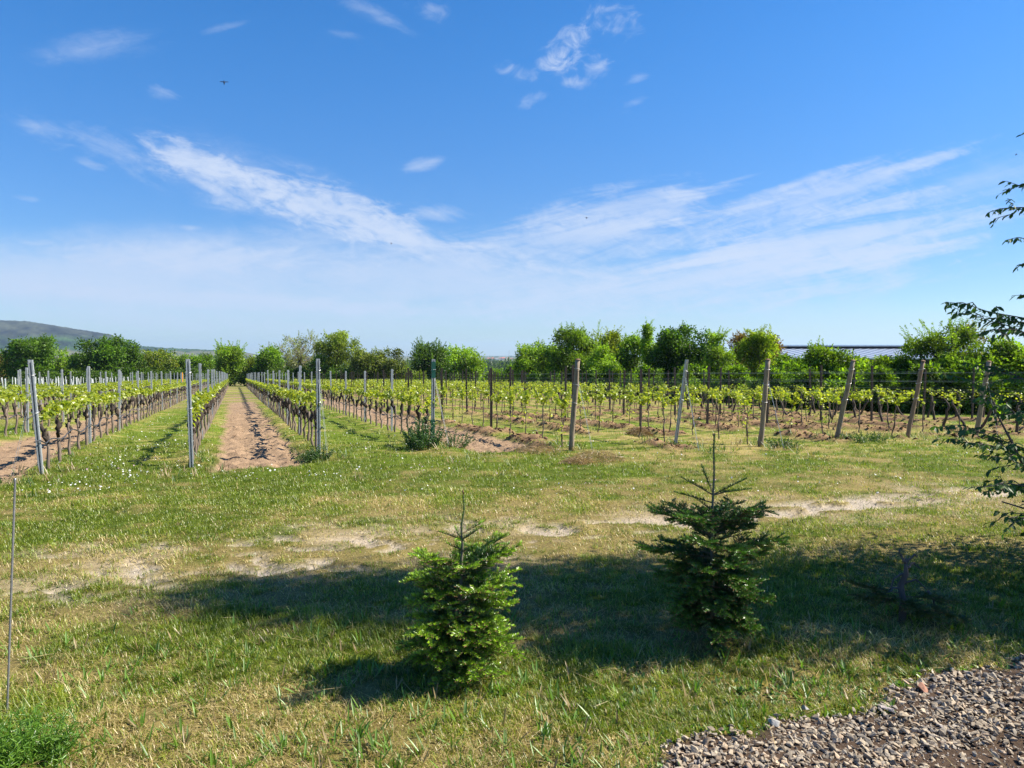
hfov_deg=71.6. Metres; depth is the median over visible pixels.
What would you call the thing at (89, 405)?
trellis post
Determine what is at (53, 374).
bush
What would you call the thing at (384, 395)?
grapevine
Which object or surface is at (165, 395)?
grapevine
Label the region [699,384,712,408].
grapevine
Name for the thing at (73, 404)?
grapevine
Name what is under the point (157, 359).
tree
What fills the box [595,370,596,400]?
trellis post
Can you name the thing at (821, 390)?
trellis post
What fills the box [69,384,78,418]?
grapevine
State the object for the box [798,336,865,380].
tree
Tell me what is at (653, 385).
trellis post
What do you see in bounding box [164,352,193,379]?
tree
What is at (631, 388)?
grapevine
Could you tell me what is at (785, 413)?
grapevine
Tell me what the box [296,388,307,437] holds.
grapevine
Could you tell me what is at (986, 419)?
grapevine
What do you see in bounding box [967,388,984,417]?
grapevine
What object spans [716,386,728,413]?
grapevine
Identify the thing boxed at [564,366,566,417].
trellis post
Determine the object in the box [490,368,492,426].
trellis post
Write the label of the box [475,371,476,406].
trellis post
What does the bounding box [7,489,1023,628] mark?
track pebbles
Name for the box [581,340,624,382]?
bush
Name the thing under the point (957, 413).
grapevine
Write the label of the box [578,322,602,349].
tree
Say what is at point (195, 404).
grapevine
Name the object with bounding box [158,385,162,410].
grapevine
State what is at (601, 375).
bush
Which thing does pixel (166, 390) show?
grapevine
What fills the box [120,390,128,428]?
grapevine
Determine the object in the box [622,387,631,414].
grapevine
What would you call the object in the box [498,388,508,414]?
grapevine
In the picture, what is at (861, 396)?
grapevine
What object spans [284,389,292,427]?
grapevine
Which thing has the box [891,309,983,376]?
tree
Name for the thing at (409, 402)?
grapevine
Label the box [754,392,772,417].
grapevine
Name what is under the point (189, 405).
end post
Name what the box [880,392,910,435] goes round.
grapevine
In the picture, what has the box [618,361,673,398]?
bush
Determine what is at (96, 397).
grapevine
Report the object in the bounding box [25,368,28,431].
trellis post
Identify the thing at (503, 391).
grapevine
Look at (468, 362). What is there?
tree
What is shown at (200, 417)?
grapevine
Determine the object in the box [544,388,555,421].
grapevine
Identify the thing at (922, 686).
stone
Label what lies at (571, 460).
soil mound
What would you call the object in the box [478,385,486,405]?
grapevine
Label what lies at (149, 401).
grapevine
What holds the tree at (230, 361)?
on the ground at (248, 444)
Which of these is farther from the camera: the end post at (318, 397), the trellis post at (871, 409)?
the trellis post at (871, 409)
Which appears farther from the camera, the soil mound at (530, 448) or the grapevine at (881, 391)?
the grapevine at (881, 391)
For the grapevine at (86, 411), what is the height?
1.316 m
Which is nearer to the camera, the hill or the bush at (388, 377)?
the bush at (388, 377)
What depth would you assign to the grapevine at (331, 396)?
32.87 m
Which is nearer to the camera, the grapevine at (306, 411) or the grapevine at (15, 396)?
the grapevine at (306, 411)
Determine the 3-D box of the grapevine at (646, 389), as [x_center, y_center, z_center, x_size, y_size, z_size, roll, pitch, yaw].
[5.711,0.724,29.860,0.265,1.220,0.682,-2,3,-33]
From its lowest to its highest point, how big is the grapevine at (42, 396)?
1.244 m
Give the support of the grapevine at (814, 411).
on the ground at (248, 444)
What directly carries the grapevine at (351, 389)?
on the ground at (248, 444)
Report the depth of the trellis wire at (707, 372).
22.35 m
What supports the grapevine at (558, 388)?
on the ground at (248, 444)
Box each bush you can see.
[6,368,71,385]
[68,368,128,384]
[124,365,172,379]
[158,365,220,383]
[237,355,255,384]
[237,365,275,385]
[260,365,315,384]
[292,444,333,461]
[297,354,337,386]
[313,364,373,386]
[363,370,414,385]
[399,416,446,450]
[409,370,430,387]
[442,426,474,447]
[481,367,505,387]
[496,359,519,388]
[525,364,581,392]
[532,343,557,391]
[579,363,622,396]
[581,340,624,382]
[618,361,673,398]
[639,340,658,371]
[670,361,719,400]
[704,362,762,402]
[745,362,795,404]
[764,437,804,447]
[779,366,832,408]
[823,362,868,409]
[834,430,895,442]
[848,362,922,412]
[886,359,956,412]
[925,354,1011,414]
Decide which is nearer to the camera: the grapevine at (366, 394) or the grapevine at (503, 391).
the grapevine at (366, 394)
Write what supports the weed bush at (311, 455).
on the ground at (248, 444)
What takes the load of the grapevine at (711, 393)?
on the ground at (248, 444)
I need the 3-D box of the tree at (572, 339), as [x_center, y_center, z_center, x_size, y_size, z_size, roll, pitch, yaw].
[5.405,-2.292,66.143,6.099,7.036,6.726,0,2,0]
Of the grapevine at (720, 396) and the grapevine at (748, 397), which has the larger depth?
the grapevine at (720, 396)
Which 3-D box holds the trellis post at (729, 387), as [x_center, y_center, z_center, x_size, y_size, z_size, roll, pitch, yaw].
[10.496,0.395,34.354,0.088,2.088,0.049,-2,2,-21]
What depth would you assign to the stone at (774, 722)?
3.95 m
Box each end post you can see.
[27,360,43,473]
[185,359,193,467]
[315,359,320,453]
[430,359,435,442]
[568,359,580,450]
[674,360,688,443]
[758,359,769,446]
[834,359,855,437]
[905,360,925,437]
[975,361,991,435]
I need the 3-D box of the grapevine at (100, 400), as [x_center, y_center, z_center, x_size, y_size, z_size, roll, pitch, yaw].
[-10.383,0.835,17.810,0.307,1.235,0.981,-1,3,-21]
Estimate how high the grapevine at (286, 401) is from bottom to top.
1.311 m
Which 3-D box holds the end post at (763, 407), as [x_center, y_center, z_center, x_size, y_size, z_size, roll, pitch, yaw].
[5.762,0.499,16.243,0.140,2.157,0.388,-1,2,-13]
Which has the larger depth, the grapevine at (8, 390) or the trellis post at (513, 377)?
the trellis post at (513, 377)
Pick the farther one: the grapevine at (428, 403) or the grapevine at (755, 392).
the grapevine at (755, 392)
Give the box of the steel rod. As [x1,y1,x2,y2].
[6,478,16,712]
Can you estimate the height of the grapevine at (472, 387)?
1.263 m
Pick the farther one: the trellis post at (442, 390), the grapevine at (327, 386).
the grapevine at (327, 386)
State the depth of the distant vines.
44.87 m
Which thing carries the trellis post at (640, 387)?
on the ground at (248, 444)
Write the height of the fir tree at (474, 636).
1.268 m
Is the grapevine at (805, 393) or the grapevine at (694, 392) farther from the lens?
the grapevine at (694, 392)
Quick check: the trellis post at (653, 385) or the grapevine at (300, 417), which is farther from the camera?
the trellis post at (653, 385)
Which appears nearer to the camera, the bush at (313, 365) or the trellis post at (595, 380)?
the trellis post at (595, 380)
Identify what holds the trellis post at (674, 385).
on the ground at (248, 444)
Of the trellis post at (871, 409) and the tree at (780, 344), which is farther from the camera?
the tree at (780, 344)
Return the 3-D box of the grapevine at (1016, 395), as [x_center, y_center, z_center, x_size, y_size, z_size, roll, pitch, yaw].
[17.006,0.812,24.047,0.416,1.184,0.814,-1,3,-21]
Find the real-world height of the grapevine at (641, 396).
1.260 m
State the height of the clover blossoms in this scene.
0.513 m
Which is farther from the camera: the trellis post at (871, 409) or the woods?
the woods
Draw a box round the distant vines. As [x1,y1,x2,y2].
[16,378,750,407]
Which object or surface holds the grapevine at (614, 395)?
on the ground at (248, 444)
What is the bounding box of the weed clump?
[0,695,111,767]
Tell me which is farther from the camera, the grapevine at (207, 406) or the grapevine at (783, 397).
the grapevine at (783, 397)
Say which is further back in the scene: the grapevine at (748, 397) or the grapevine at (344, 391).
the grapevine at (344, 391)
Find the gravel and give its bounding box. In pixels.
[654,653,1023,767]
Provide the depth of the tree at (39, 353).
109.59 m
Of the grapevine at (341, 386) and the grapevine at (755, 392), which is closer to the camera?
the grapevine at (755, 392)
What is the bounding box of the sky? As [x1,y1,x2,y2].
[0,0,1023,355]
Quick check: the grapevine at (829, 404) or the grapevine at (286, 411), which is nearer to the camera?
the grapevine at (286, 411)
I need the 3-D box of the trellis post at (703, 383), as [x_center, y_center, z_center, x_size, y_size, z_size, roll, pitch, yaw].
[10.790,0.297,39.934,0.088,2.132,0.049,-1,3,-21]
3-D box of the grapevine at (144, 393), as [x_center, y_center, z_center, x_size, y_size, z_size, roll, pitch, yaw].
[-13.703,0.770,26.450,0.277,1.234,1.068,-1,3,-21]
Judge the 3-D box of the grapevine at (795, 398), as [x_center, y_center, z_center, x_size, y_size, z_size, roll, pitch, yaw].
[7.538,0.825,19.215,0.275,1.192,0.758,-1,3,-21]
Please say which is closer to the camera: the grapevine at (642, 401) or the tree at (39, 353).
the grapevine at (642, 401)
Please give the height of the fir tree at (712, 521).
1.565 m
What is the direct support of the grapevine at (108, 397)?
on the ground at (248, 444)
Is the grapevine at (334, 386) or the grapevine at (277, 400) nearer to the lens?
the grapevine at (277, 400)
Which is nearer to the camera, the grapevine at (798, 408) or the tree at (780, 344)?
the grapevine at (798, 408)
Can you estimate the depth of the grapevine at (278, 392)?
26.07 m
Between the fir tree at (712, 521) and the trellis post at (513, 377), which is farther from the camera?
the trellis post at (513, 377)
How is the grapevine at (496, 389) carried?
on the ground at (248, 444)
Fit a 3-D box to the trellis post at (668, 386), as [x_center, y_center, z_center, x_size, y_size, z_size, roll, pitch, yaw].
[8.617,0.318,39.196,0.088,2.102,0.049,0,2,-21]
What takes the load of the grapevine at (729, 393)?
on the ground at (248, 444)
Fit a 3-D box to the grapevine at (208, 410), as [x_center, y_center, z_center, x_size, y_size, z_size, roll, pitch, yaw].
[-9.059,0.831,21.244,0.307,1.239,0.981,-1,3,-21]
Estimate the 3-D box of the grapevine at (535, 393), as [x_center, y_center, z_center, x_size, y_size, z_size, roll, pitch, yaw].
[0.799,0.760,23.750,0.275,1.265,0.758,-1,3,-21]
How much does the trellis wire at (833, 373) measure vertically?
1.550 m
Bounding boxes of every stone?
[768,718,779,726]
[880,705,893,711]
[918,682,927,692]
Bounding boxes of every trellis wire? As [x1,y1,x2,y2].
[400,371,842,374]
[426,377,886,381]
[429,372,958,374]
[437,378,755,382]
[453,372,948,374]
[557,377,997,380]
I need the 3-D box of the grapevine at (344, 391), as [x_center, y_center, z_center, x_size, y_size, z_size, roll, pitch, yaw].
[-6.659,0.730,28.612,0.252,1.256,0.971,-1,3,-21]
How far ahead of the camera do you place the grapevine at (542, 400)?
17.05 m
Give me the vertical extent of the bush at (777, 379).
2.785 m
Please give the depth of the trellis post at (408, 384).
30.14 m
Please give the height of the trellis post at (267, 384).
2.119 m
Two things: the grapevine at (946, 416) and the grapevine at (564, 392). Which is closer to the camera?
the grapevine at (946, 416)
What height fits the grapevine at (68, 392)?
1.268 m
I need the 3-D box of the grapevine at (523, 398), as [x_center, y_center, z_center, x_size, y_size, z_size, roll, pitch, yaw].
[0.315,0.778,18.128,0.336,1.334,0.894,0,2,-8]
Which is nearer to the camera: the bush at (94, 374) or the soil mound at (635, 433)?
the soil mound at (635, 433)
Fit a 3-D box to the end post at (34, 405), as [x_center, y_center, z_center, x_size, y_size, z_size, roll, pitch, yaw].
[-8.209,0.682,12.255,0.116,2.200,0.224,2,3,35]
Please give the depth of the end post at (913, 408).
18.10 m
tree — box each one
[0,333,60,384]
[0,354,8,384]
[50,348,74,378]
[60,351,83,380]
[61,333,147,384]
[120,351,148,376]
[142,348,179,378]
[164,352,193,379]
[189,352,218,384]
[213,337,248,385]
[252,343,287,382]
[261,330,328,371]
[312,329,362,372]
[345,345,409,384]
[395,490,525,693]
[408,335,450,379]
[439,343,488,388]
[508,337,545,388]
[538,322,598,390]
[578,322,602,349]
[588,325,624,360]
[613,330,641,384]
[633,433,790,655]
[637,317,655,382]
[648,320,727,385]
[698,325,742,384]
[723,329,752,376]
[732,323,780,378]
[765,332,787,362]
[770,350,807,372]
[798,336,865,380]
[844,354,873,378]
[864,352,923,409]
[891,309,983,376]
[929,133,1023,539]
[961,319,990,356]
[965,335,1023,412]
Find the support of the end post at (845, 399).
on the ground at (248, 444)
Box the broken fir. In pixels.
[839,545,972,625]
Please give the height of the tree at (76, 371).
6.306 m
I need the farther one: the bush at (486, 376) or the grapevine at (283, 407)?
the bush at (486, 376)
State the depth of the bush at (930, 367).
30.95 m
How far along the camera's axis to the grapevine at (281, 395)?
25.25 m
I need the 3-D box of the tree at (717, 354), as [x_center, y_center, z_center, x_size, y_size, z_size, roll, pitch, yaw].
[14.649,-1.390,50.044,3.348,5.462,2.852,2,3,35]
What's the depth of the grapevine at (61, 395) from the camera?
24.09 m
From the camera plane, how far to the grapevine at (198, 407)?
14.29 m
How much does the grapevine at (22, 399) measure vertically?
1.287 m
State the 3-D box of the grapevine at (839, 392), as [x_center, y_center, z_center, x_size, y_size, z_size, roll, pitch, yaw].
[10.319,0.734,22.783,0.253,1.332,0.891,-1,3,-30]
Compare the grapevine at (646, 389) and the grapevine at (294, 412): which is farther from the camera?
the grapevine at (646, 389)
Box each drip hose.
[0,397,127,419]
[34,394,176,443]
[322,398,440,421]
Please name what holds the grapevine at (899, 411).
on the ground at (248, 444)
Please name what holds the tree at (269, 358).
on the ground at (248, 444)
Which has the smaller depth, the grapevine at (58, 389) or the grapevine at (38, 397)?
the grapevine at (38, 397)
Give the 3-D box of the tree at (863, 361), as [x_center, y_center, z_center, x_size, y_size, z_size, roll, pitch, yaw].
[18.084,-0.049,37.061,2.508,3.095,2.929,-2,3,-32]
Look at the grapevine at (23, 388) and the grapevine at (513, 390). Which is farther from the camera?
the grapevine at (23, 388)
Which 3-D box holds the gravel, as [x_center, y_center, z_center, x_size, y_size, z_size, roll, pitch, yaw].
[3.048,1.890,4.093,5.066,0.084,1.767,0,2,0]
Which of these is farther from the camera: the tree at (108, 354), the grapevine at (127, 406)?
the tree at (108, 354)
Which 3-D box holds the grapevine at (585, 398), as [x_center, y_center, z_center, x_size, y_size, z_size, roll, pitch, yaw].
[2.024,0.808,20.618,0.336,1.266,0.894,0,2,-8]
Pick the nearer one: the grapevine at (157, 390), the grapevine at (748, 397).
the grapevine at (748, 397)
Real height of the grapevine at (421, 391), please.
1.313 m
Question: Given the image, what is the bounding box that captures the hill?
[0,320,283,361]
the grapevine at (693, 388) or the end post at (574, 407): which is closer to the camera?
the end post at (574, 407)
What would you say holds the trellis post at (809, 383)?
on the ground at (248, 444)
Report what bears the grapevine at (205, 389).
on the ground at (248, 444)
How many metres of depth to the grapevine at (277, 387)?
26.95 m
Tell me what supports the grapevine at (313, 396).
on the ground at (248, 444)
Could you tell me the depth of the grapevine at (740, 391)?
26.84 m
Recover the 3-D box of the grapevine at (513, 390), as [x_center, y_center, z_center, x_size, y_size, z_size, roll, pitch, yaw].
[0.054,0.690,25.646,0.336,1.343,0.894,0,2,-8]
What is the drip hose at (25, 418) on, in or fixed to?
on the ground at (248, 444)
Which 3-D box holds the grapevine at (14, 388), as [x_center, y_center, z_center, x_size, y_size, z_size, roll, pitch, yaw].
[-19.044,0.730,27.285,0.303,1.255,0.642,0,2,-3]
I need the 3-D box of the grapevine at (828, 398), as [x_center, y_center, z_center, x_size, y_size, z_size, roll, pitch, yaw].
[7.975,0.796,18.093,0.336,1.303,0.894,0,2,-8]
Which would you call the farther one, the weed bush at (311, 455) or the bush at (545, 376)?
the bush at (545, 376)
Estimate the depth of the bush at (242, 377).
106.82 m
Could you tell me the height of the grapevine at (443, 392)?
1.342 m
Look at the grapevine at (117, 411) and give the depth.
20.40 m
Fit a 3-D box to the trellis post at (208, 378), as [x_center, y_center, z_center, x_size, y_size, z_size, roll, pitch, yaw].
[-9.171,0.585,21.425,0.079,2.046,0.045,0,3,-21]
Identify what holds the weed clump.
on the ground at (248, 444)
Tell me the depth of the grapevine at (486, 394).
21.02 m
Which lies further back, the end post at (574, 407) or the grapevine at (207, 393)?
the grapevine at (207, 393)
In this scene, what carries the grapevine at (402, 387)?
on the ground at (248, 444)
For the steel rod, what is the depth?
4.07 m
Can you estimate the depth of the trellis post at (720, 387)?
28.04 m
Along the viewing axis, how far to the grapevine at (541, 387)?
27.86 m
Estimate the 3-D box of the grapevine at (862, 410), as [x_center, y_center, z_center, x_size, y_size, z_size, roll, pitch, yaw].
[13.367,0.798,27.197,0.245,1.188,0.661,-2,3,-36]
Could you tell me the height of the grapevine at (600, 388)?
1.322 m
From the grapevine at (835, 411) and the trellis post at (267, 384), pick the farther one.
the trellis post at (267, 384)
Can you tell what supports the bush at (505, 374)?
on the ground at (248, 444)
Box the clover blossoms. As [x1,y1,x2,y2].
[30,427,809,493]
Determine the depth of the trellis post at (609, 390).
32.87 m
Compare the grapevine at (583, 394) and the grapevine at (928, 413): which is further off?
the grapevine at (928, 413)
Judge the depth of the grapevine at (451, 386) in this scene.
32.81 m
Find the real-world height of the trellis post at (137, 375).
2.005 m
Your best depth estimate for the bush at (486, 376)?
85.60 m
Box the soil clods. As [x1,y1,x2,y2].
[1,405,1023,473]
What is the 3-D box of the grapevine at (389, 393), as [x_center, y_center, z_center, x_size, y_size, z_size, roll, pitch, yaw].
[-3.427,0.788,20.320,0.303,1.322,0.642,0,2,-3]
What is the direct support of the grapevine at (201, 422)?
on the ground at (248, 444)
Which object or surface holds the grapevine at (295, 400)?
on the ground at (248, 444)
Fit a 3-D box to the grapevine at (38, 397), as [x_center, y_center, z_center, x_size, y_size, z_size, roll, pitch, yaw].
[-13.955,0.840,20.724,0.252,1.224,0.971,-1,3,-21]
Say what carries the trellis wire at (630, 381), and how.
attached to the end post at (763, 407)
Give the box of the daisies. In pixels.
[9,415,988,497]
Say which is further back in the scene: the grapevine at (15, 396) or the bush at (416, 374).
the bush at (416, 374)
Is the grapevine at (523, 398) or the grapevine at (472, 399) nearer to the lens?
the grapevine at (523, 398)
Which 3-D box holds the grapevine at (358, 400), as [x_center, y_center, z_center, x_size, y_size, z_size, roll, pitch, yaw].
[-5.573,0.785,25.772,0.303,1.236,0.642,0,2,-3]
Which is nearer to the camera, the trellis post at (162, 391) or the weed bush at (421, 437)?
the weed bush at (421, 437)
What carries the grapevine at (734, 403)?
on the ground at (248, 444)
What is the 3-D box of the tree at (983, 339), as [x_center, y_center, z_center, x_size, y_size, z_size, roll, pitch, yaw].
[22.679,-0.809,34.975,1.622,4.761,1.786,-2,3,-35]
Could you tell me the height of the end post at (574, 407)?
2.157 m
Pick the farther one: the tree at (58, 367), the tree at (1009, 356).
the tree at (58, 367)
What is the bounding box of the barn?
[733,345,935,368]
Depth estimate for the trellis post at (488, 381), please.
41.90 m
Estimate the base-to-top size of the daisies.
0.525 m
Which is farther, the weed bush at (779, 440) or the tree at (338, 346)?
the tree at (338, 346)
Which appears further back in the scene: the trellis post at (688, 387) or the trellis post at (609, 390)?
the trellis post at (688, 387)
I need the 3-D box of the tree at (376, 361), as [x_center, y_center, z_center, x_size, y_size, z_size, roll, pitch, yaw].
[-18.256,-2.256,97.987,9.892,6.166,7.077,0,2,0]
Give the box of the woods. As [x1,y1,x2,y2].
[213,355,532,371]
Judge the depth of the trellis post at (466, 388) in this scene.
30.72 m
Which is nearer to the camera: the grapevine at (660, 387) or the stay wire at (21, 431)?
the stay wire at (21, 431)
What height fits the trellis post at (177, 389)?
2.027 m
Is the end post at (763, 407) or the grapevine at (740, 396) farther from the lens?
the grapevine at (740, 396)
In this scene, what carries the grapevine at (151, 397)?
on the ground at (248, 444)
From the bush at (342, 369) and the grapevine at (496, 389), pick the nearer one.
the grapevine at (496, 389)
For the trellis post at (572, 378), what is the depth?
21.02 m
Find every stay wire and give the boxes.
[11,384,32,474]
[318,379,329,458]
[434,379,450,447]
[685,379,698,450]
[768,380,783,448]
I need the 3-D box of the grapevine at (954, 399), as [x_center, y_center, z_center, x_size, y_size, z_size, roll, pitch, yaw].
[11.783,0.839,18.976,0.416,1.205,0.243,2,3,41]
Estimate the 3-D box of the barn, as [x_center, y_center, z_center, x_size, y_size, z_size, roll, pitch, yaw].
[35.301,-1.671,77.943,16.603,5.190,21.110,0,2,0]
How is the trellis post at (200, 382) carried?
on the ground at (248, 444)
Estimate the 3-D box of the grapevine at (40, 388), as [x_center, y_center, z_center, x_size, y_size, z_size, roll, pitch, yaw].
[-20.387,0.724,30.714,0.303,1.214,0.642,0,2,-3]
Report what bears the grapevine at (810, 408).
on the ground at (248, 444)
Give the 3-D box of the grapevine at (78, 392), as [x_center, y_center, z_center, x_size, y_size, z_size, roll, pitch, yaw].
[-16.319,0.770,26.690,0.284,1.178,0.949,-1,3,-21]
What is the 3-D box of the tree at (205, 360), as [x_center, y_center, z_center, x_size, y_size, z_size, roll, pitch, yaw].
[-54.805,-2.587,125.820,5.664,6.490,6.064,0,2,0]
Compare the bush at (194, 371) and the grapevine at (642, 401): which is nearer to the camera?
the grapevine at (642, 401)
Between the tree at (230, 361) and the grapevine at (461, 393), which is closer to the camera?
the grapevine at (461, 393)
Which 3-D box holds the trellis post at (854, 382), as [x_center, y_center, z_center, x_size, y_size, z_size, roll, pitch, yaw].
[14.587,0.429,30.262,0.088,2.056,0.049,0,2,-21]
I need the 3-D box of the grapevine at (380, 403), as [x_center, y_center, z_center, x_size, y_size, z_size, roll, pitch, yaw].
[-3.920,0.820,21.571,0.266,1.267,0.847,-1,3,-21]
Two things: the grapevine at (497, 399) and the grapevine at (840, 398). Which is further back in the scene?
the grapevine at (840, 398)
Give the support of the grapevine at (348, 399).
on the ground at (248, 444)
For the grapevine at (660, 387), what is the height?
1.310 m
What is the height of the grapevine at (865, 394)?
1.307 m
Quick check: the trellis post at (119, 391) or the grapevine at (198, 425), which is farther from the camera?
the trellis post at (119, 391)
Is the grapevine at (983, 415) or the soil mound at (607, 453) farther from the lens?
the grapevine at (983, 415)
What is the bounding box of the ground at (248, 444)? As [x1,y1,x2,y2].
[0,356,1023,767]
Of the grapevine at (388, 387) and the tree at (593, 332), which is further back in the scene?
the tree at (593, 332)
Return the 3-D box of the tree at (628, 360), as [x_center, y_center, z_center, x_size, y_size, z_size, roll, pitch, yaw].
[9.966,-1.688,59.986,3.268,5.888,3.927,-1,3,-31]
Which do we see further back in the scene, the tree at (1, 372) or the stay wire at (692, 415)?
the tree at (1, 372)
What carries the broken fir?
on the ground at (248, 444)
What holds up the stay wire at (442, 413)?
attached to the end post at (433, 369)
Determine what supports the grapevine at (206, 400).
on the ground at (248, 444)
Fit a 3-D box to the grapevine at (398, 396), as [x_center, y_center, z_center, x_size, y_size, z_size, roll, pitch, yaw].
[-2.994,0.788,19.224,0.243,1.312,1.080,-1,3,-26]
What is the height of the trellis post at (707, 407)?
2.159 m
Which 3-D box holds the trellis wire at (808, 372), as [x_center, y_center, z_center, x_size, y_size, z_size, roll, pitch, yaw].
[1.657,-0.638,44.834,0.103,1.556,57.546,-1,3,-21]
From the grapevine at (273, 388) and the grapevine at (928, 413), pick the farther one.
the grapevine at (273, 388)
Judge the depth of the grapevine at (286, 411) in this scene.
23.55 m
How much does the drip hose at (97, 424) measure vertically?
0.911 m
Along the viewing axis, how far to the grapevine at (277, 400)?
27.77 m
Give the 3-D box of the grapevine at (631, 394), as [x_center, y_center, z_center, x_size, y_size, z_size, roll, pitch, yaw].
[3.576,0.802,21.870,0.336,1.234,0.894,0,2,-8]
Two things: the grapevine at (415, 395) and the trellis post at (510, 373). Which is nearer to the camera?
the grapevine at (415, 395)
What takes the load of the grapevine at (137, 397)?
on the ground at (248, 444)
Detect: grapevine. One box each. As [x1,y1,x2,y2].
[0,390,13,435]
[2,386,10,415]
[6,388,23,433]
[11,387,21,418]
[14,385,25,417]
[17,391,30,432]
[29,393,40,429]
[37,387,44,413]
[37,391,46,424]
[38,404,56,468]
[40,384,50,403]
[44,389,54,426]
[48,386,62,423]
[48,399,70,460]
[54,390,66,421]
[63,388,72,420]
[65,397,78,455]
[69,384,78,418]
[71,394,87,449]
[73,389,82,413]
[78,385,85,413]
[78,391,94,444]
[91,389,100,440]
[94,392,105,437]
[95,384,104,405]
[100,384,106,410]
[104,392,113,434]
[106,391,119,432]
[112,396,121,431]
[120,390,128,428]
[123,386,136,423]
[123,390,131,426]
[131,387,137,422]
[135,385,140,420]
[135,386,144,419]
[142,388,148,418]
[143,388,149,417]
[147,389,152,415]
[148,388,154,414]
[150,385,157,412]
[155,385,159,412]
[156,387,163,411]
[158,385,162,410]
[162,385,166,408]
[165,385,168,408]
[185,394,198,456]
[191,393,202,449]
[192,399,202,454]
[195,391,204,444]
[197,389,205,439]
[202,394,205,437]
[203,387,211,426]
[203,394,209,434]
[204,391,209,432]
[206,392,213,431]
[207,391,214,429]
[214,384,219,408]
[267,383,271,408]
[270,384,276,413]
[271,384,274,412]
[271,385,277,414]
[274,384,278,414]
[274,385,280,416]
[276,389,281,418]
[278,387,283,420]
[280,390,285,421]
[282,388,289,425]
[283,388,290,423]
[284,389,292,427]
[287,387,294,429]
[291,389,297,430]
[292,393,298,433]
[294,388,303,434]
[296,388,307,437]
[297,393,309,440]
[304,391,313,444]
[306,390,324,447]
[323,387,327,408]
[325,383,329,408]
[329,386,332,409]
[332,384,336,410]
[334,387,339,411]
[337,384,344,413]
[337,387,344,412]
[343,388,348,415]
[345,387,353,416]
[347,387,355,417]
[355,389,359,418]
[356,388,363,420]
[362,390,369,421]
[368,387,375,423]
[371,389,379,425]
[378,392,387,427]
[380,391,390,429]
[385,383,390,390]
[386,389,396,431]
[393,390,409,433]
[400,384,406,410]
[401,393,414,435]
[407,387,421,425]
[417,385,424,413]
[423,389,430,411]
[423,395,437,439]
[438,386,447,418]
[448,383,454,409]
[449,391,457,419]
[456,388,465,420]
[465,389,480,424]
[470,385,476,411]
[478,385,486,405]
[480,389,492,426]
[489,390,502,428]
[493,385,500,407]
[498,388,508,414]
[501,386,508,410]
[502,390,515,433]
[509,384,518,416]
[516,390,531,432]
[519,389,528,416]
[529,388,541,421]
[530,388,553,437]
[538,384,550,413]
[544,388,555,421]
[551,394,569,445]
[553,386,560,414]
[560,388,571,417]
[576,390,590,426]
[580,389,587,418]
[582,383,594,412]
[589,391,605,432]
[593,385,603,412]
[593,389,604,419]
[604,391,618,421]
[608,387,619,414]
[615,386,627,406]
[619,391,634,424]
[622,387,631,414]
[629,384,642,407]
[629,391,651,437]
[639,391,650,427]
[643,387,652,410]
[652,390,666,441]
[653,388,666,416]
[658,385,669,414]
[661,392,680,430]
[683,390,701,434]
[686,385,696,409]
[689,386,703,413]
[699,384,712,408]
[704,385,719,416]
[705,387,723,424]
[707,387,721,438]
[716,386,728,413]
[725,387,743,418]
[730,389,735,411]
[732,387,747,413]
[732,389,751,425]
[736,394,752,444]
[746,387,762,419]
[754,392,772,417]
[768,387,789,422]
[773,386,790,418]
[778,387,787,414]
[779,393,800,427]
[791,392,803,424]
[793,386,804,411]
[800,385,815,421]
[802,390,812,415]
[812,388,819,413]
[813,389,840,433]
[816,387,838,428]
[822,387,844,422]
[827,386,844,418]
[829,385,844,410]
[830,388,837,414]
[848,389,874,432]
[851,391,860,417]
[854,390,868,415]
[859,388,870,406]
[875,385,901,427]
[877,389,897,421]
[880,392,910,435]
[893,389,903,414]
[910,391,924,431]
[920,388,933,417]
[927,390,949,425]
[930,389,943,419]
[942,387,963,416]
[945,393,961,429]
[951,391,965,424]
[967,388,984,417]
[973,394,994,429]
[992,393,1015,425]
[1001,390,1021,421]
[1015,397,1023,432]
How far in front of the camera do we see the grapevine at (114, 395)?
19.55 m
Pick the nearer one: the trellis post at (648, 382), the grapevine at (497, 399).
the grapevine at (497, 399)
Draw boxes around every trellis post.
[17,370,18,406]
[19,369,22,417]
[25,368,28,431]
[60,369,63,421]
[87,366,91,443]
[118,370,120,430]
[136,371,139,417]
[150,371,152,410]
[160,371,162,406]
[176,372,177,403]
[198,363,202,438]
[207,369,209,426]
[211,370,212,414]
[267,370,268,407]
[278,370,280,410]
[287,370,288,424]
[298,366,301,432]
[345,371,346,414]
[364,371,365,420]
[390,369,393,430]
[407,368,409,407]
[441,368,442,419]
[465,369,467,410]
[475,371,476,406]
[488,370,489,401]
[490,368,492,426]
[509,367,511,415]
[512,370,513,386]
[561,371,562,400]
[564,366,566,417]
[572,365,573,396]
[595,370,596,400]
[608,369,610,409]
[623,370,625,414]
[639,369,641,425]
[648,369,649,408]
[652,371,654,401]
[667,371,668,404]
[674,367,675,414]
[687,371,688,409]
[703,370,704,403]
[706,366,709,423]
[719,367,721,413]
[728,371,729,407]
[766,370,769,422]
[809,369,810,406]
[820,365,821,420]
[853,370,855,401]
[870,366,872,420]
[923,369,926,419]
[971,368,974,418]
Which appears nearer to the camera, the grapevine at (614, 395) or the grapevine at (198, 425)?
the grapevine at (198, 425)
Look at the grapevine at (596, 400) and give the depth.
23.77 m

